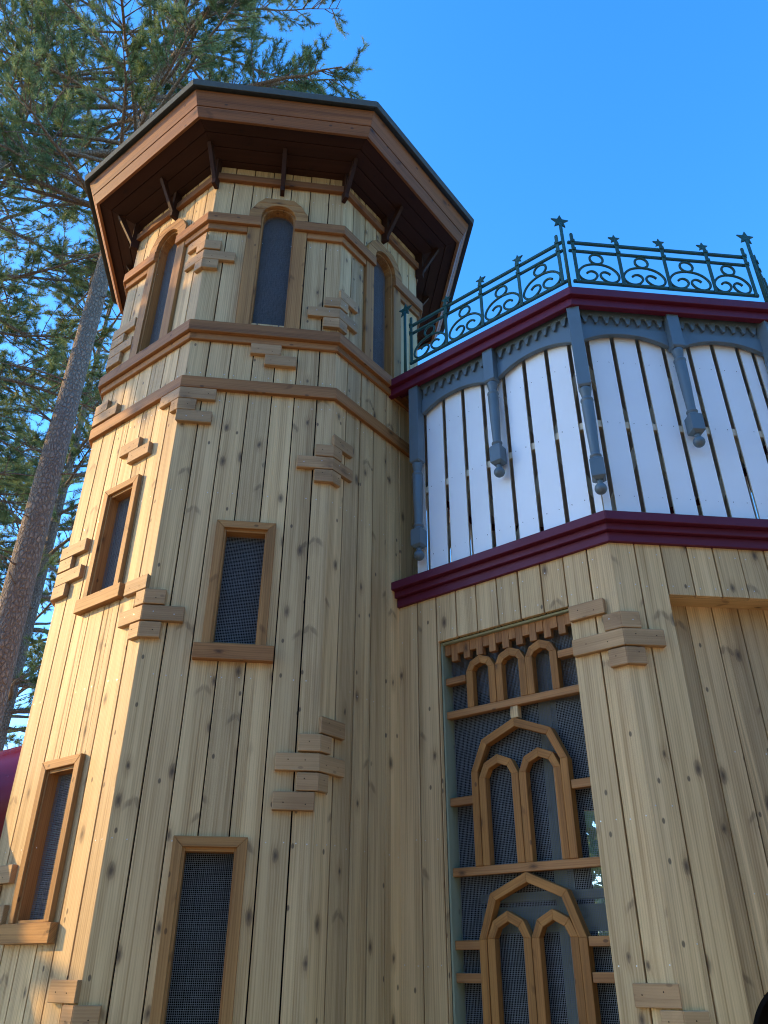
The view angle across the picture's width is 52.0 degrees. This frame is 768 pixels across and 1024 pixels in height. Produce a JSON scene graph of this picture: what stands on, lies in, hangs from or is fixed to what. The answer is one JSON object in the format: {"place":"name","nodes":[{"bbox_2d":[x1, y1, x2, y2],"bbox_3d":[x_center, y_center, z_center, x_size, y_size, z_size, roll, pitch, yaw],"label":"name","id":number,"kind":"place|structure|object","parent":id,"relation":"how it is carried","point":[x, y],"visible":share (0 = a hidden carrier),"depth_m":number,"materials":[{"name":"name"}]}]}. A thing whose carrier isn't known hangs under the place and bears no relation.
{"place":"outdoors","nodes":[
{"label":"outdoors","id":0,"kind":"place"},
{"bbox_2d":[0,79,473,1023],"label":"wooden tower","id":1,"kind":"structure","parent":0,"point":[208,769],"depth_m":4.73,"materials":[{"name":"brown wood"}]},
{"bbox_2d":[0,753,85,944],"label":"window","id":2,"kind":"structure","parent":1,"relation":"in","point":[21,928],"depth_m":4.05,"materials":[{"name":"brown wood"}]},
{"bbox_2d":[73,474,141,615],"bbox_3d":[-1.679,0.200,4.920,0.446,0.867,0.112,-21,-36,32],"label":"window","id":3,"kind":"structure","parent":1,"relation":"in","point":[95,596],"depth_m":4.92,"materials":[{"name":"brown wood"}]},
{"bbox_2d":[128,218,188,358],"bbox_3d":[-1.695,-1.722,6.067,0.448,1.345,0.117,-21,-36,32],"label":"arched window","id":4,"kind":"structure","parent":1,"relation":"in","point":[145,328],"depth_m":6.06,"materials":[{"name":"brown wood"}]},
{"bbox_2d":[149,835,247,1023],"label":"window","id":5,"kind":"structure","parent":1,"relation":"in","point":[181,845],"depth_m":3.66,"materials":[{"name":"brown wood"}]},
{"bbox_2d":[191,519,275,663],"bbox_3d":[-0.827,0.451,4.529,0.438,0.869,0.112,4,-30,-6],"label":"window","id":6,"kind":"structure","parent":1,"relation":"in","point":[207,649],"depth_m":4.49,"materials":[{"name":"brown wood"}]},
{"bbox_2d":[235,198,307,328],"bbox_3d":[-0.819,-1.836,5.863,0.448,1.345,0.117,4,-30,-6],"label":"arched window","id":7,"kind":"structure","parent":1,"relation":"in","point":[269,209],"depth_m":5.84,"materials":[{"name":"brown wood"}]},
{"bbox_2d":[362,239,401,377],"bbox_3d":[-0.034,-1.603,6.254,0.117,1.345,0.448,-21,-36,32],"label":"arched window","id":8,"kind":"structure","parent":1,"relation":"in","point":[390,307],"depth_m":6.26,"materials":[{"name":"brown wood"}]},
{"bbox_2d":[0,0,767,885],"label":"sky","id":9,"kind":"structure","parent":0,"point":[639,123],"materials":[{"name":"blue"}]},
{"bbox_2d":[389,286,767,1023],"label":"building","id":10,"kind":"structure","parent":0,"point":[583,628],"depth_m":4.38,"materials":[{"name":"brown wood"}]},
{"bbox_2d":[399,235,567,371],"bbox_3d":[0.659,-1.548,5.698,1.409,0.704,0.037,-22,-37,33],"label":"iron railing","id":11,"kind":"object","parent":10,"relation":"on","point":[404,311],"visible":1,"depth_m":5.61,"materials":[{"name":"metal"}]},
{"bbox_2d":[441,609,618,1023],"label":"lattice window","id":12,"kind":"structure","parent":10,"relation":"in","point":[586,979],"depth_m":4.09,"materials":[{"name":"brown wood"}]},
{"bbox_2d":[551,215,767,301],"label":"iron railing","id":13,"kind":"object","parent":10,"relation":"on","point":[572,242],"visible":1,"depth_m":5.32,"materials":[{"name":"metal"}]},
{"bbox_2d":[753,255,767,297],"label":"iron railing","id":14,"kind":"object","parent":10,"relation":"on","point":[764,282],"visible":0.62,"depth_m":5.46,"materials":[{"name":"metal"}]},
{"bbox_2d":[753,992,767,1023],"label":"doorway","id":15,"kind":"structure","parent":10,"relation":"in","point":[761,1015],"depth_m":3.43,"materials":[{"name":"black"}]},
{"bbox_3d":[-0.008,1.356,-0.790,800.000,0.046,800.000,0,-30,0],"label":"ground","id":16,"kind":"structure","parent":0,"visible":0},
{"bbox_2d":[0,746,56,876],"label":"tube slide","id":17,"kind":"object","parent":16,"relation":"on","point":[9,759],"visible":0.23,"depth_m":4.66,"materials":[{"name":"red plastic"}]},
{"bbox_2d":[0,222,70,590],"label":"pine tree","id":18,"kind":"object","parent":16,"relation":"on","point":[9,293],"visible":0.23,"depth_m":15.39,"materials":[{"name":"green plant"}]},
{"bbox_2d":[0,331,107,748],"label":"pine tree","id":19,"kind":"object","parent":16,"relation":"on","point":[68,522],"visible":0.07,"depth_m":16.55,"materials":[{"name":"green plant"}]},
{"bbox_2d":[0,208,121,750],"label":"pine tree","id":20,"kind":"object","parent":16,"relation":"on","point":[20,677],"visible":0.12,"depth_m":13.85,"materials":[{"name":"green plant"}]},
{"bbox_2d":[0,0,204,557],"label":"pine tree","id":21,"kind":"object","parent":16,"relation":"on","point":[34,14],"visible":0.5,"depth_m":11.87,"materials":[{"name":"green plant"}]},
{"bbox_2d":[0,0,373,728],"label":"pine tree","id":22,"kind":"object","parent":16,"relation":"on","point":[182,32],"visible":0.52,"depth_m":10.62,"materials":[{"name":"green plant"}]},
{"bbox_2d":[584,811,608,935],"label":"woodland","id":23,"kind":"object","parent":16,"relation":"on","point":[593,846],"visible":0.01,"depth_m":14.85,"materials":[{"name":"green plant"}]}
]}

